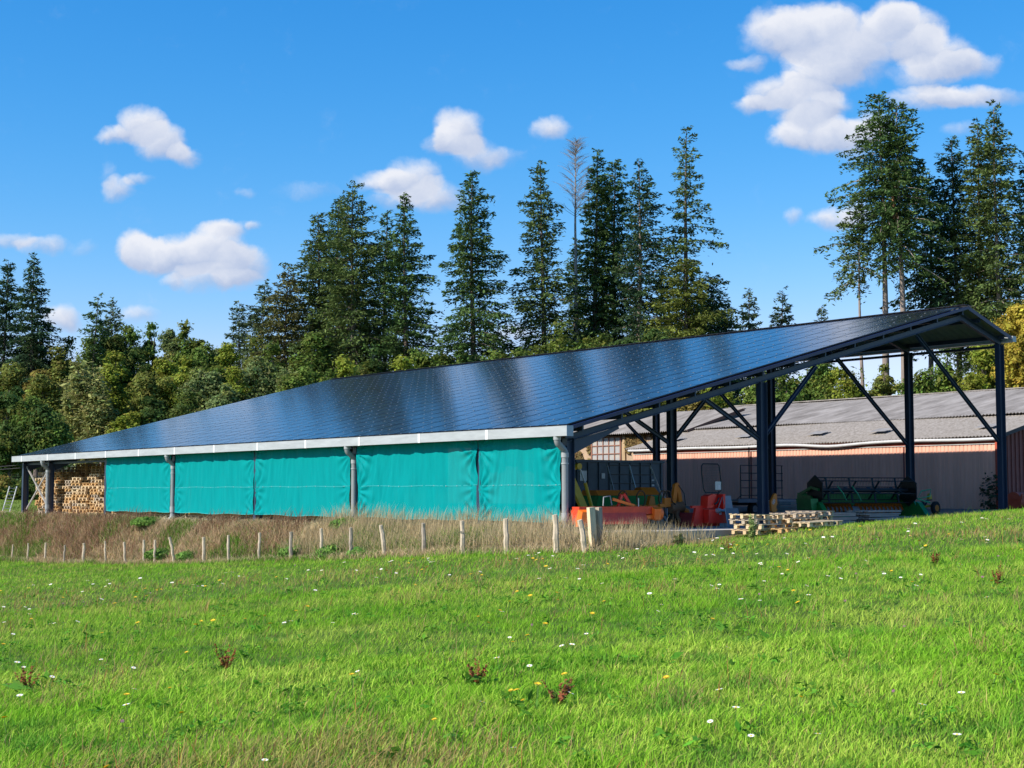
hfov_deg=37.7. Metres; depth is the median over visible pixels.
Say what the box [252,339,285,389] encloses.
broadleaf tree
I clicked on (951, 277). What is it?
fir tree
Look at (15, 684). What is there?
dock plant
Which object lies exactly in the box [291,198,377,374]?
fir tree
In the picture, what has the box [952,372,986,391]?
broadleaf tree
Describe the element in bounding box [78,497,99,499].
wooden pallet
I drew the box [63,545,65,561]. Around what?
fence post
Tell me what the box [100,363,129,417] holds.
broadleaf tree
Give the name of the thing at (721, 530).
shed slab
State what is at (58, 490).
wooden pallet
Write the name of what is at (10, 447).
broadleaf tree
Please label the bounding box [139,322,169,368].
broadleaf tree
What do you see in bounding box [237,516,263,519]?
wooden pallet
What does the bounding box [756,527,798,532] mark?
wooden pallet
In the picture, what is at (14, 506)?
field grass
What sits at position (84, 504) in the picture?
wooden pallet
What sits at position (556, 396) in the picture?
open shed
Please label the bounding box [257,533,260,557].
fence post
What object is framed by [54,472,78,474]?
wooden pallet
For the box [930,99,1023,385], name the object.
fir tree
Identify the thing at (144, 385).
broadleaf tree
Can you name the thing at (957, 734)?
daisy
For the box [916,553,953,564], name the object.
dock plant
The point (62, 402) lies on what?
broadleaf tree
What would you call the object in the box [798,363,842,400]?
broadleaf tree
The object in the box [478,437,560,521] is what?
windbreak tarp
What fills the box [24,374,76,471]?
broadleaf tree
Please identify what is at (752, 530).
thistle
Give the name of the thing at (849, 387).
broadleaf tree
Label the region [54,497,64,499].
wooden pallet
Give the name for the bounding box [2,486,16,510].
ladder
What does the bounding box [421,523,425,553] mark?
fence post
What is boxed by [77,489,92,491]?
wooden pallet
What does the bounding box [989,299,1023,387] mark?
golden cypress
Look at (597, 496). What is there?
seed drill
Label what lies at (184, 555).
weed clump
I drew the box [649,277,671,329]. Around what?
fir tree
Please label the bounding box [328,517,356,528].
weed clump
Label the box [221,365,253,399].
broadleaf tree
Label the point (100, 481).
wooden pallet
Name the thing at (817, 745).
daisy
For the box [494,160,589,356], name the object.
fir tree
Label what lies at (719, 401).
broadleaf tree
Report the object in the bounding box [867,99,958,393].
fir tree
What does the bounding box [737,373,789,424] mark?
broadleaf tree
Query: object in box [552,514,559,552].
fence post
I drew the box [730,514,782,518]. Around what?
wooden pallet
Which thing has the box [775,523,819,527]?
wooden pallet
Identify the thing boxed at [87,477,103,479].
wooden pallet
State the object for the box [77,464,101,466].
wooden pallet
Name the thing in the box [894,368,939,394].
broadleaf tree
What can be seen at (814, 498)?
combine header
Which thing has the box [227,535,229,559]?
fence post
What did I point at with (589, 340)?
broadleaf tree
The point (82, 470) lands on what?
wooden pallet
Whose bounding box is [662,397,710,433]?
broadleaf tree
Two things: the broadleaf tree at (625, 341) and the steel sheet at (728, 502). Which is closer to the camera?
the steel sheet at (728, 502)
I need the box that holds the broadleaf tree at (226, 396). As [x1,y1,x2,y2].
[191,383,243,411]
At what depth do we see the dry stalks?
16.77 m
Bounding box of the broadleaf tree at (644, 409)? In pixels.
[630,401,665,433]
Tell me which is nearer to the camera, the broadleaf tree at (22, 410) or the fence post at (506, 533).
the fence post at (506, 533)
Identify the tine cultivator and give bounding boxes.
[611,490,669,522]
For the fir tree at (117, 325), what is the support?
on the ground at (676, 565)
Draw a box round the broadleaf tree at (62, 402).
[51,375,74,471]
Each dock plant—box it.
[1,666,54,692]
[212,643,253,673]
[442,659,498,685]
[518,676,575,710]
[722,539,736,550]
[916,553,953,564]
[977,561,1010,584]
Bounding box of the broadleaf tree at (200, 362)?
[186,347,211,375]
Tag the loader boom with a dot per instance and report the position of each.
(580, 499)
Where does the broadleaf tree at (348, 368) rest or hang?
on the ground at (676, 565)
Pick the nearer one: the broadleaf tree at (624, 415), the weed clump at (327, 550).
the weed clump at (327, 550)
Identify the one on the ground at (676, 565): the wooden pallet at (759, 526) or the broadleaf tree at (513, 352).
the broadleaf tree at (513, 352)
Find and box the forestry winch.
[677,463,726,526]
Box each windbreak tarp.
[106,455,170,512]
[174,451,253,514]
[254,447,349,516]
[356,440,477,519]
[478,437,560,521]
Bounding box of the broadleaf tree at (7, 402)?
[0,385,38,476]
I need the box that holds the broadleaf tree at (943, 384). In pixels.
[928,348,962,392]
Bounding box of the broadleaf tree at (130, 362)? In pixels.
[120,345,146,412]
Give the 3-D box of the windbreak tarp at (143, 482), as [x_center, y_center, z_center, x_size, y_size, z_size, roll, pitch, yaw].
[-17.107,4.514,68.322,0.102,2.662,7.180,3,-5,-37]
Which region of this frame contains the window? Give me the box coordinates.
[591,437,620,459]
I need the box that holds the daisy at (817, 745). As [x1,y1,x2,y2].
[815,733,820,761]
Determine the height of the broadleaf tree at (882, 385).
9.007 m
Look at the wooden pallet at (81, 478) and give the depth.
75.73 m
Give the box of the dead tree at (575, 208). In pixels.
[551,136,593,342]
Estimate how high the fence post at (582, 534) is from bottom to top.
0.988 m
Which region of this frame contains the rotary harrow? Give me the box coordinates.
[568,493,663,529]
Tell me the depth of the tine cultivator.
49.56 m
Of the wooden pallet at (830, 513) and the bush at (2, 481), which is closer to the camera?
the wooden pallet at (830, 513)
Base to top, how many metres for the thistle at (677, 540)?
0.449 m
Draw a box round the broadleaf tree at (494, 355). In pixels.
[479,350,508,360]
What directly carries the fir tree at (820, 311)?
on the ground at (676, 565)
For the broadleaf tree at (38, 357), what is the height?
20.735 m
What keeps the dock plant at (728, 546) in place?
on the ground at (676, 565)
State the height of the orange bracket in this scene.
1.100 m
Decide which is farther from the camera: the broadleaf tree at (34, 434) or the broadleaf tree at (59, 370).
the broadleaf tree at (59, 370)
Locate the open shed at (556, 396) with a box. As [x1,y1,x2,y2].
[11,304,1015,528]
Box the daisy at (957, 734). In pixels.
[953,733,960,762]
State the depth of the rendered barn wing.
88.94 m
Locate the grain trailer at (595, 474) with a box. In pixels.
[560,459,664,506]
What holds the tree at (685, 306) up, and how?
on the ground at (676, 565)
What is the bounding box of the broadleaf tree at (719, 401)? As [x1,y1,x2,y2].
[701,387,734,409]
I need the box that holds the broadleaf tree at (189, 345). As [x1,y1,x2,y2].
[168,319,208,370]
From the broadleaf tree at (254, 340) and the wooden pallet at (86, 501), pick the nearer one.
the wooden pallet at (86, 501)
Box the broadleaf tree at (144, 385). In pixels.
[123,371,176,424]
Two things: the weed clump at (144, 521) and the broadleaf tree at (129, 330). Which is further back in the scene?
the broadleaf tree at (129, 330)
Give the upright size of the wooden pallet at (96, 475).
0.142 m
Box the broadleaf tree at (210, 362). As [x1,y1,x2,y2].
[180,341,222,380]
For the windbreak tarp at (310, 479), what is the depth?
56.31 m
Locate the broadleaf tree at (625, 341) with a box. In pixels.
[602,336,645,346]
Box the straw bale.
[183,513,204,514]
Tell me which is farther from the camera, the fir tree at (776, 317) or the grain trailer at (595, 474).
the fir tree at (776, 317)
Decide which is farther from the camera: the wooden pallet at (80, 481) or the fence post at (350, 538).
the wooden pallet at (80, 481)
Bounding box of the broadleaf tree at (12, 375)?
[0,360,29,423]
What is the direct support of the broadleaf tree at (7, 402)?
on the ground at (676, 565)
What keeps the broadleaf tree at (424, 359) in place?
on the ground at (676, 565)
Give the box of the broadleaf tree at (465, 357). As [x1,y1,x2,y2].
[453,343,478,363]
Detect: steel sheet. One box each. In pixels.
[724,496,732,526]
[724,508,742,527]
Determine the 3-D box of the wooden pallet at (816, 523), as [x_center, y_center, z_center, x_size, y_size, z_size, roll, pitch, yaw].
[9.216,4.221,45.367,1.200,0.142,1.074,-1,-4,-23]
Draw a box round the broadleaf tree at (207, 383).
[172,367,224,409]
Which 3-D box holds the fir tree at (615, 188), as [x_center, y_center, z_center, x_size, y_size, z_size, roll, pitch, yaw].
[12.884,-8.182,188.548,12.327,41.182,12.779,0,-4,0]
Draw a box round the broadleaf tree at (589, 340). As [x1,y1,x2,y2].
[570,330,615,349]
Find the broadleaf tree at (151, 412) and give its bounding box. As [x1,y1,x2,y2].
[137,396,171,425]
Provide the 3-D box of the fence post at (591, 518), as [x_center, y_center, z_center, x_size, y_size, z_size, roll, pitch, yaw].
[2.093,3.833,39.015,0.263,1.255,0.150,2,-5,-29]
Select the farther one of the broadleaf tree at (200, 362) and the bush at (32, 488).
the broadleaf tree at (200, 362)
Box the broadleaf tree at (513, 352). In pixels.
[509,349,520,357]
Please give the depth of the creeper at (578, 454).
91.61 m
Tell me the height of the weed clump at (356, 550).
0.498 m
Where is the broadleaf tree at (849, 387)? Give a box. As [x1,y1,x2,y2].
[826,366,868,398]
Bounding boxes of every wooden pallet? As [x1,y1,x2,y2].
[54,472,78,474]
[54,475,81,477]
[54,477,79,479]
[54,480,64,482]
[54,483,68,485]
[54,489,64,491]
[54,494,75,496]
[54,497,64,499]
[69,500,88,502]
[71,480,90,482]
[71,483,82,485]
[72,477,94,479]
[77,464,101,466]
[77,469,98,471]
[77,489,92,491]
[77,503,92,505]
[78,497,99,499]
[79,472,98,474]
[80,500,94,502]
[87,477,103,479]
[89,474,103,476]
[90,469,101,471]
[94,492,103,494]
[95,479,103,482]
[185,515,202,517]
[197,515,218,518]
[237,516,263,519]
[728,519,782,523]
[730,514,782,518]
[730,529,784,534]
[733,524,785,528]
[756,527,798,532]
[769,513,821,517]
[770,518,818,522]
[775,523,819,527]
[785,511,834,515]
[787,515,832,520]
[791,520,842,526]
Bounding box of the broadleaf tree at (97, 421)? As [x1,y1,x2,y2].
[76,392,119,465]
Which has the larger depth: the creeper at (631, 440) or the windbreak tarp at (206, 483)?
the creeper at (631, 440)
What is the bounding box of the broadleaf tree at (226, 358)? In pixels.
[214,341,241,387]
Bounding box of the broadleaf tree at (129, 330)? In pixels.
[117,324,152,381]
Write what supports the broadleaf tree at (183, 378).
on the ground at (676, 565)
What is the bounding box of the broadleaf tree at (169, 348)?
[157,328,182,365]
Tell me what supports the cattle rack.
on the flat trailer at (752, 505)
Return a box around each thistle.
[672,533,685,544]
[747,513,757,540]
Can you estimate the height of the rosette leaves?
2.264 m
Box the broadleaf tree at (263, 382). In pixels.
[238,355,277,451]
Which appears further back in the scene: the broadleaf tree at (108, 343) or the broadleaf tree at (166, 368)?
the broadleaf tree at (108, 343)
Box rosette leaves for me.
[0,522,1023,767]
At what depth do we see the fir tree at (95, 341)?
186.18 m
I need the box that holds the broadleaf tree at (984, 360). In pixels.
[961,344,994,389]
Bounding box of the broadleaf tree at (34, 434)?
[10,403,66,476]
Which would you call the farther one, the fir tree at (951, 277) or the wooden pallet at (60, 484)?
the fir tree at (951, 277)
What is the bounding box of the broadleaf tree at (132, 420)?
[107,411,145,432]
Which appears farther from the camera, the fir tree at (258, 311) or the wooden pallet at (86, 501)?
the fir tree at (258, 311)
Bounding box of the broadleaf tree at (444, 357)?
[427,350,455,365]
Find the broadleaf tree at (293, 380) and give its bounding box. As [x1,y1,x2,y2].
[276,366,314,391]
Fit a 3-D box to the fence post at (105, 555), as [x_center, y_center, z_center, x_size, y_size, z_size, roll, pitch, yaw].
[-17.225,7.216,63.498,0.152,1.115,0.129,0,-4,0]
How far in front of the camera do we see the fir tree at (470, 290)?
178.76 m
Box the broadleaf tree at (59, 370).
[47,343,76,415]
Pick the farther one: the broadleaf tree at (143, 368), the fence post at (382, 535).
the broadleaf tree at (143, 368)
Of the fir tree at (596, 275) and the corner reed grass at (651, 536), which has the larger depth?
the fir tree at (596, 275)
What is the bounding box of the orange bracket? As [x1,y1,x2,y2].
[769,493,776,521]
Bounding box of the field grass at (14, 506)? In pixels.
[0,499,37,512]
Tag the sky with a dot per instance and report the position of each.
(164, 159)
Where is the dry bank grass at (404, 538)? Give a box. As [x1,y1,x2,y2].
[0,501,669,564]
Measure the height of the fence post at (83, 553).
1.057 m
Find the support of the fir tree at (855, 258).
on the ground at (676, 565)
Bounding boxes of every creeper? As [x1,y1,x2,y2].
[562,436,590,459]
[623,433,665,453]
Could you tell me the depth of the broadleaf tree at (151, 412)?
168.82 m
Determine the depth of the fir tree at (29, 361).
192.81 m
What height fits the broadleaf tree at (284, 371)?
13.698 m
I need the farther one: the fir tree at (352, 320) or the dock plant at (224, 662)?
the fir tree at (352, 320)
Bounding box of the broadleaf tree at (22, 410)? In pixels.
[8,395,45,468]
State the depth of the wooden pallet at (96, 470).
77.62 m
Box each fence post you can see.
[44,543,46,559]
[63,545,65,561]
[82,543,85,562]
[104,541,106,561]
[123,542,126,562]
[142,540,145,560]
[153,540,155,560]
[168,537,174,561]
[202,537,205,561]
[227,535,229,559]
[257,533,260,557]
[289,532,292,556]
[320,528,322,551]
[349,527,352,555]
[379,525,385,554]
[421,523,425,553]
[460,521,464,553]
[503,519,508,554]
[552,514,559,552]
[577,519,586,552]
[587,507,597,548]
[595,507,602,550]
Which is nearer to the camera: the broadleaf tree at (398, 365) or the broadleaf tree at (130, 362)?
the broadleaf tree at (398, 365)
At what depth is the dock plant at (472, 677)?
12.42 m
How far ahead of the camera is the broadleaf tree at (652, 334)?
98.00 m
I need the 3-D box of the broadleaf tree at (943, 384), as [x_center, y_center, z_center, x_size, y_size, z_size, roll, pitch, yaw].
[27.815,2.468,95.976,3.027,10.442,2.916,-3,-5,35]
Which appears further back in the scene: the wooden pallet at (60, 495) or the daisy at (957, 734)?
the wooden pallet at (60, 495)
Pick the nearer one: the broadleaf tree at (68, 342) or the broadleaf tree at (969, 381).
the broadleaf tree at (969, 381)
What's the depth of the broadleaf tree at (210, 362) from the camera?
194.29 m
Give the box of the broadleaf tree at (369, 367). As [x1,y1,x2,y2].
[352,341,384,374]
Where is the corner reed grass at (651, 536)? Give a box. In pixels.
[583,514,714,547]
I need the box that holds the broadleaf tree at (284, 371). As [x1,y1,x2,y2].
[271,366,303,391]
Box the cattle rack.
[737,447,782,498]
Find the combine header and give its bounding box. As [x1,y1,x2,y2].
[796,475,930,516]
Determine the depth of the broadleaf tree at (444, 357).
172.84 m
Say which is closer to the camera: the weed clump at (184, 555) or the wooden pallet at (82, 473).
the weed clump at (184, 555)
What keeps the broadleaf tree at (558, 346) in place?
on the ground at (676, 565)
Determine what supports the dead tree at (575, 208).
on the ground at (676, 565)
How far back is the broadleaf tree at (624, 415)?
94.29 m
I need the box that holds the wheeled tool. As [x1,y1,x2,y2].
[920,493,940,513]
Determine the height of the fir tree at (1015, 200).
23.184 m
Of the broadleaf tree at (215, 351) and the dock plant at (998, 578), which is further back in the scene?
the broadleaf tree at (215, 351)
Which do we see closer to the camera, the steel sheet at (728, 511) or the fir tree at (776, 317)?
the steel sheet at (728, 511)
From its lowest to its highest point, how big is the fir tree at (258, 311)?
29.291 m
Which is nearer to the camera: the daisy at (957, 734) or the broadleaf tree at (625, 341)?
the daisy at (957, 734)
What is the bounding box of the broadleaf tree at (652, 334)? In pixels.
[634,328,672,342]
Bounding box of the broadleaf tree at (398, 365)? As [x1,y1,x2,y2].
[389,354,420,370]
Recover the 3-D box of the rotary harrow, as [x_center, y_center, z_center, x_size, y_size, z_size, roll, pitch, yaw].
[3.041,3.840,45.042,3.401,1.126,1.170,3,-5,-37]
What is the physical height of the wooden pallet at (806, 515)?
0.142 m
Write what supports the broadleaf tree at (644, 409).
on the ground at (676, 565)
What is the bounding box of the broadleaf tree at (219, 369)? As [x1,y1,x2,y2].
[191,364,227,397]
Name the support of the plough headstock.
on the shed slab at (721, 530)
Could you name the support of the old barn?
on the ground at (676, 565)
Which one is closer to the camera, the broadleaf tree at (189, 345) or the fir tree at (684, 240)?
the fir tree at (684, 240)
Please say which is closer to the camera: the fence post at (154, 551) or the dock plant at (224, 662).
the dock plant at (224, 662)
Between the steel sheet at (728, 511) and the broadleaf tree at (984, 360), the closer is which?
the steel sheet at (728, 511)
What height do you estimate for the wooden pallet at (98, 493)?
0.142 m
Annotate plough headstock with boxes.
[658,483,689,525]
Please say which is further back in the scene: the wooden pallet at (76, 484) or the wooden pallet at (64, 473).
the wooden pallet at (64, 473)
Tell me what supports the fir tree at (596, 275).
on the ground at (676, 565)
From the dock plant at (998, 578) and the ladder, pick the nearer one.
the dock plant at (998, 578)
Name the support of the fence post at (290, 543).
on the ground at (676, 565)
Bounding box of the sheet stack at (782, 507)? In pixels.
[769,500,796,516]
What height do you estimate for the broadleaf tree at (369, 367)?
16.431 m
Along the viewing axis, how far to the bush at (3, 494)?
110.04 m
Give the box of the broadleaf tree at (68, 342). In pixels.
[37,336,80,373]
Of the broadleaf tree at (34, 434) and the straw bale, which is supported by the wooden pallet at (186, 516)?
the straw bale
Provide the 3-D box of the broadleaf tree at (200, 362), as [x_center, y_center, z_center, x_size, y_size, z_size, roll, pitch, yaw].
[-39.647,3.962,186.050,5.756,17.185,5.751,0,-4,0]
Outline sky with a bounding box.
[0,0,1023,399]
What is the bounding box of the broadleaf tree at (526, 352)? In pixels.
[514,342,555,355]
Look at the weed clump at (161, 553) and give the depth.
59.77 m
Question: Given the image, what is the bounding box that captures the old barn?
[626,387,1023,508]
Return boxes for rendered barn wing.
[573,408,745,459]
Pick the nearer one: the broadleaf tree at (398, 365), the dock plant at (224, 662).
the dock plant at (224, 662)
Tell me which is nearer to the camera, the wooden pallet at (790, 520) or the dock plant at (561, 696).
the dock plant at (561, 696)
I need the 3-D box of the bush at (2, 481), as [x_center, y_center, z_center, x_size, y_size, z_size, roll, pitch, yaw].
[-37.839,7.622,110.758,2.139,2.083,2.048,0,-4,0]
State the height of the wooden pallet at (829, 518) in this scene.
0.142 m
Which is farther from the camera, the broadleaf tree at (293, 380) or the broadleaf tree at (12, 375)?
the broadleaf tree at (12, 375)
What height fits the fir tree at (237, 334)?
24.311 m
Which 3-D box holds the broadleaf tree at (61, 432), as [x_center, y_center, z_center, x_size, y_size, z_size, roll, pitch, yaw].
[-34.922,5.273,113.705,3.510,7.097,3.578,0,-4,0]
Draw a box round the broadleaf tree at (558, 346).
[544,321,591,352]
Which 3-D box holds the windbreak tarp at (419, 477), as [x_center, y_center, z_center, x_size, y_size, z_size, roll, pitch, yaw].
[-3.306,3.222,50.402,0.185,2.684,7.289,3,-5,-37]
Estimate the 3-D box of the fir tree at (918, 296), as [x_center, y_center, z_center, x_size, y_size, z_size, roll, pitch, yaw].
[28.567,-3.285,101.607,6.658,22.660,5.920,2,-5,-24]
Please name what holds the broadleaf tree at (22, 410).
on the ground at (676, 565)
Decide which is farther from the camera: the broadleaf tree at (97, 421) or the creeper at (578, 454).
the broadleaf tree at (97, 421)
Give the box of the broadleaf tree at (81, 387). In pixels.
[55,357,113,470]
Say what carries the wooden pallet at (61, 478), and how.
on the wooden pallet at (59, 481)
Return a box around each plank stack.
[823,512,857,524]
[847,510,900,523]
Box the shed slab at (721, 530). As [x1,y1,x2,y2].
[161,516,890,543]
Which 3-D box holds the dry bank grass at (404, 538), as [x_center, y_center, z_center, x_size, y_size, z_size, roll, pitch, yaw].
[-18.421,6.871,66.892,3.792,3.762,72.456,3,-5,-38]
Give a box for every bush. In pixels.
[0,473,13,498]
[0,477,20,499]
[11,476,37,499]
[30,481,44,499]
[978,472,997,509]
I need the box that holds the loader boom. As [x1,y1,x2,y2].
[575,463,592,506]
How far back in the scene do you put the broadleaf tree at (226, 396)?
167.62 m
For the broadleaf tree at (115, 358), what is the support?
on the ground at (676, 565)
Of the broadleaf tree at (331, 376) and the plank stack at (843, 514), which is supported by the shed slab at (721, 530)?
the plank stack at (843, 514)
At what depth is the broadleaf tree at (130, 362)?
185.52 m
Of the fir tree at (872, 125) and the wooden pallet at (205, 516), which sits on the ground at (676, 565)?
the fir tree at (872, 125)
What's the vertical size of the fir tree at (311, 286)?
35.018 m
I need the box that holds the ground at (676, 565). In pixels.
[0,463,1023,767]
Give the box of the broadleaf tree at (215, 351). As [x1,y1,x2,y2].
[209,346,221,362]
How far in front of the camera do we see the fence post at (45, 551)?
69.06 m
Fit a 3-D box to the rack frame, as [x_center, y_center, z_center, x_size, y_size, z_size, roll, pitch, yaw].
[4.779,3.863,55.501,2.701,1.761,0.872,3,-5,-37]
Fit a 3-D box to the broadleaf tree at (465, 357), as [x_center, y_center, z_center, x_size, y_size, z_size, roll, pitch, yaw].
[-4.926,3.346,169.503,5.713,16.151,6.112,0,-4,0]
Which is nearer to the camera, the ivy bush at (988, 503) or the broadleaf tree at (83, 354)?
the ivy bush at (988, 503)
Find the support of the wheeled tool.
on the ground at (676, 565)
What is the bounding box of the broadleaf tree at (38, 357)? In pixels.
[16,332,51,378]
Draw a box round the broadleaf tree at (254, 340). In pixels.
[227,333,265,381]
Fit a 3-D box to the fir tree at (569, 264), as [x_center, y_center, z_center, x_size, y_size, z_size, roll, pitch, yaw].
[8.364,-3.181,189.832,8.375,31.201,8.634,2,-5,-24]
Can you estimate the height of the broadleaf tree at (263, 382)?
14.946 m
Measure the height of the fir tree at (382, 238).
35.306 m
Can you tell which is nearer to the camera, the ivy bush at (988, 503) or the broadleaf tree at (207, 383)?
the ivy bush at (988, 503)
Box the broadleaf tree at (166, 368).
[151,355,192,455]
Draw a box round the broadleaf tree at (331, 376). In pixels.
[313,368,337,382]
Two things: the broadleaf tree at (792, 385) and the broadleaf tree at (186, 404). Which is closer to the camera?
the broadleaf tree at (792, 385)
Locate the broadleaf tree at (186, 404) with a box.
[149,386,203,422]
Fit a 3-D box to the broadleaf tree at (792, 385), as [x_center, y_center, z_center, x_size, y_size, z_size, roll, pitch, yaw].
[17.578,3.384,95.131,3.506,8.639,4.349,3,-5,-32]
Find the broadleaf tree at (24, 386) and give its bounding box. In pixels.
[22,368,52,477]
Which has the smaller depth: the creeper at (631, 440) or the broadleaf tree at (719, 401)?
the creeper at (631, 440)
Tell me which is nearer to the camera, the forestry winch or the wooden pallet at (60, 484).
the forestry winch
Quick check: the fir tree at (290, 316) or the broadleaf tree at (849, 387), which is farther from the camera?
the fir tree at (290, 316)
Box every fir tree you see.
[0,259,29,480]
[2,252,62,480]
[77,292,113,463]
[98,297,127,353]
[224,300,252,369]
[235,279,283,368]
[241,265,315,396]
[274,212,361,368]
[285,180,399,447]
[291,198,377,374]
[338,210,436,371]
[372,191,444,371]
[425,170,530,364]
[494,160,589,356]
[556,237,593,346]
[560,148,634,344]
[583,159,650,342]
[610,158,682,398]
[626,125,751,335]
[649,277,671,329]
[690,271,743,404]
[719,299,744,403]
[734,287,766,402]
[764,286,804,392]
[803,303,834,386]
[813,198,883,396]
[824,91,926,378]
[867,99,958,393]
[879,172,961,380]
[908,135,993,383]
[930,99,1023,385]
[940,118,1010,377]
[993,150,1023,336]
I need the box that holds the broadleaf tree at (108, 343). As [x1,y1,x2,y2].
[99,333,134,371]
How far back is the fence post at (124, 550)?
61.82 m
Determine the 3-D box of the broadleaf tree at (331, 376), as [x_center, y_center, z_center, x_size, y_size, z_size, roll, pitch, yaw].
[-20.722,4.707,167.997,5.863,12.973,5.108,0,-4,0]
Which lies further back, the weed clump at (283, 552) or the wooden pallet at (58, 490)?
the wooden pallet at (58, 490)
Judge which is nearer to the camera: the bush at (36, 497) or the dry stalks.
the dry stalks
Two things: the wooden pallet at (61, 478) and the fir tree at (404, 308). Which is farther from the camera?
the fir tree at (404, 308)
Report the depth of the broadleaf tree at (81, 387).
170.43 m
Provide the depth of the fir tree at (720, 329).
180.62 m
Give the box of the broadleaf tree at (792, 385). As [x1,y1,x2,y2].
[775,374,810,425]
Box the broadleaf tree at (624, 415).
[606,409,636,435]
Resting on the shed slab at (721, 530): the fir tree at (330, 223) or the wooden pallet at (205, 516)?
the wooden pallet at (205, 516)
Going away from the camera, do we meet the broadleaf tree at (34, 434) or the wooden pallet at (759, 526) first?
the wooden pallet at (759, 526)
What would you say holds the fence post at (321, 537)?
on the ground at (676, 565)
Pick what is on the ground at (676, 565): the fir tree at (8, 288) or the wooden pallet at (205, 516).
the fir tree at (8, 288)
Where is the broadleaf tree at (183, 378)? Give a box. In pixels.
[156,372,191,413]
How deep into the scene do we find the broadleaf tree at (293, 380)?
167.68 m
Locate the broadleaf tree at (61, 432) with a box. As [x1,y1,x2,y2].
[31,410,74,470]
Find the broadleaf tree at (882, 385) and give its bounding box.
[867,363,903,397]
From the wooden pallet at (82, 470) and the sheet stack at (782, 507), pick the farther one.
the wooden pallet at (82, 470)
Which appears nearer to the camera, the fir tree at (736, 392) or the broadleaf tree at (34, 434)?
the broadleaf tree at (34, 434)
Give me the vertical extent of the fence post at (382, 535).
1.168 m
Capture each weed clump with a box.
[130,516,162,526]
[144,547,169,558]
[175,549,196,560]
[278,545,302,556]
[315,544,342,559]
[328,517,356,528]
[346,546,369,558]
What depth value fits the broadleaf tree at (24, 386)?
183.29 m
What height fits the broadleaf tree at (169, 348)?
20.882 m
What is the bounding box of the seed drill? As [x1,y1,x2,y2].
[581,487,661,523]
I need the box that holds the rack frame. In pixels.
[606,464,664,497]
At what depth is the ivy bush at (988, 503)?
63.49 m
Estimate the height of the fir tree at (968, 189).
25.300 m
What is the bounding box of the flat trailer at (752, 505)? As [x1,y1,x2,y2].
[731,499,795,512]
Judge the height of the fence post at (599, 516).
1.252 m
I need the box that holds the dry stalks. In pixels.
[0,513,1023,767]
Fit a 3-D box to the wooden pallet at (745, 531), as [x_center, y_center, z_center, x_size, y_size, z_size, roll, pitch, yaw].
[7.274,4.372,44.364,1.200,0.142,1.074,4,-5,-40]
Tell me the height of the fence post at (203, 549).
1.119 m
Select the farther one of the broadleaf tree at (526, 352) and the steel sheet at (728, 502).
the broadleaf tree at (526, 352)
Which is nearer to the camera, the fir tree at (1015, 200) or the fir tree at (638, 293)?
the fir tree at (1015, 200)
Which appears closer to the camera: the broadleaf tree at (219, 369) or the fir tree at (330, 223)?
the broadleaf tree at (219, 369)
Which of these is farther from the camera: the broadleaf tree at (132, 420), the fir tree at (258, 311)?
the fir tree at (258, 311)
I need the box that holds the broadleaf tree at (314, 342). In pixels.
[287,329,335,383]
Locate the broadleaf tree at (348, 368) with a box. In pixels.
[332,354,360,447]
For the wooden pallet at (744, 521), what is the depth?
44.20 m
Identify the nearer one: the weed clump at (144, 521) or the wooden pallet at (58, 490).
the weed clump at (144, 521)
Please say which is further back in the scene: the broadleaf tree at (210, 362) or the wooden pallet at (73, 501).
the broadleaf tree at (210, 362)
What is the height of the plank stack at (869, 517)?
0.503 m
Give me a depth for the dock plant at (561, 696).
11.03 m
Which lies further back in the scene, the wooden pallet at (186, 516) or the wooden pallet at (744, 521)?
the wooden pallet at (186, 516)
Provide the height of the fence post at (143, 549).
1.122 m
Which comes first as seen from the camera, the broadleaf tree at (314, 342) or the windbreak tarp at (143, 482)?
the windbreak tarp at (143, 482)
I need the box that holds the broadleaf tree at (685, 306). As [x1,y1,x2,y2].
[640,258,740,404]
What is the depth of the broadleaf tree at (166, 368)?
183.21 m
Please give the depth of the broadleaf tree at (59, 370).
187.27 m
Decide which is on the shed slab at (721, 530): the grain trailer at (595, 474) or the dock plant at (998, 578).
the grain trailer at (595, 474)
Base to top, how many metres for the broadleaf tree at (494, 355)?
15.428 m
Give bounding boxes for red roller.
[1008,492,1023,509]
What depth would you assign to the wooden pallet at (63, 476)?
78.30 m
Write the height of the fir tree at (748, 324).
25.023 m
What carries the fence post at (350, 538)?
on the ground at (676, 565)
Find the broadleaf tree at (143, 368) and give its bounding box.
[130,361,161,380]
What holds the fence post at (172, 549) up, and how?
on the ground at (676, 565)
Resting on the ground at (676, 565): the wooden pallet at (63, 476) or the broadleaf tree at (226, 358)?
the broadleaf tree at (226, 358)
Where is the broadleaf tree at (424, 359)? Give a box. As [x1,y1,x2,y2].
[406,345,444,367]
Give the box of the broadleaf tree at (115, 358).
[98,350,134,415]
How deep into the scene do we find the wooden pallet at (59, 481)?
77.84 m
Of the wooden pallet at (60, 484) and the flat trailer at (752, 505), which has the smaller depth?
the flat trailer at (752, 505)
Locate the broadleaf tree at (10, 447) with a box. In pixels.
[0,419,29,478]
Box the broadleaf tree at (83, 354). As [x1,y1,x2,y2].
[71,336,106,465]
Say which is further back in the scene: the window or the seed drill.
the window
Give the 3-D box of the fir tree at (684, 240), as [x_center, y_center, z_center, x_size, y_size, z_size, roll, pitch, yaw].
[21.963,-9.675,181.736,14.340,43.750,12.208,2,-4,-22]

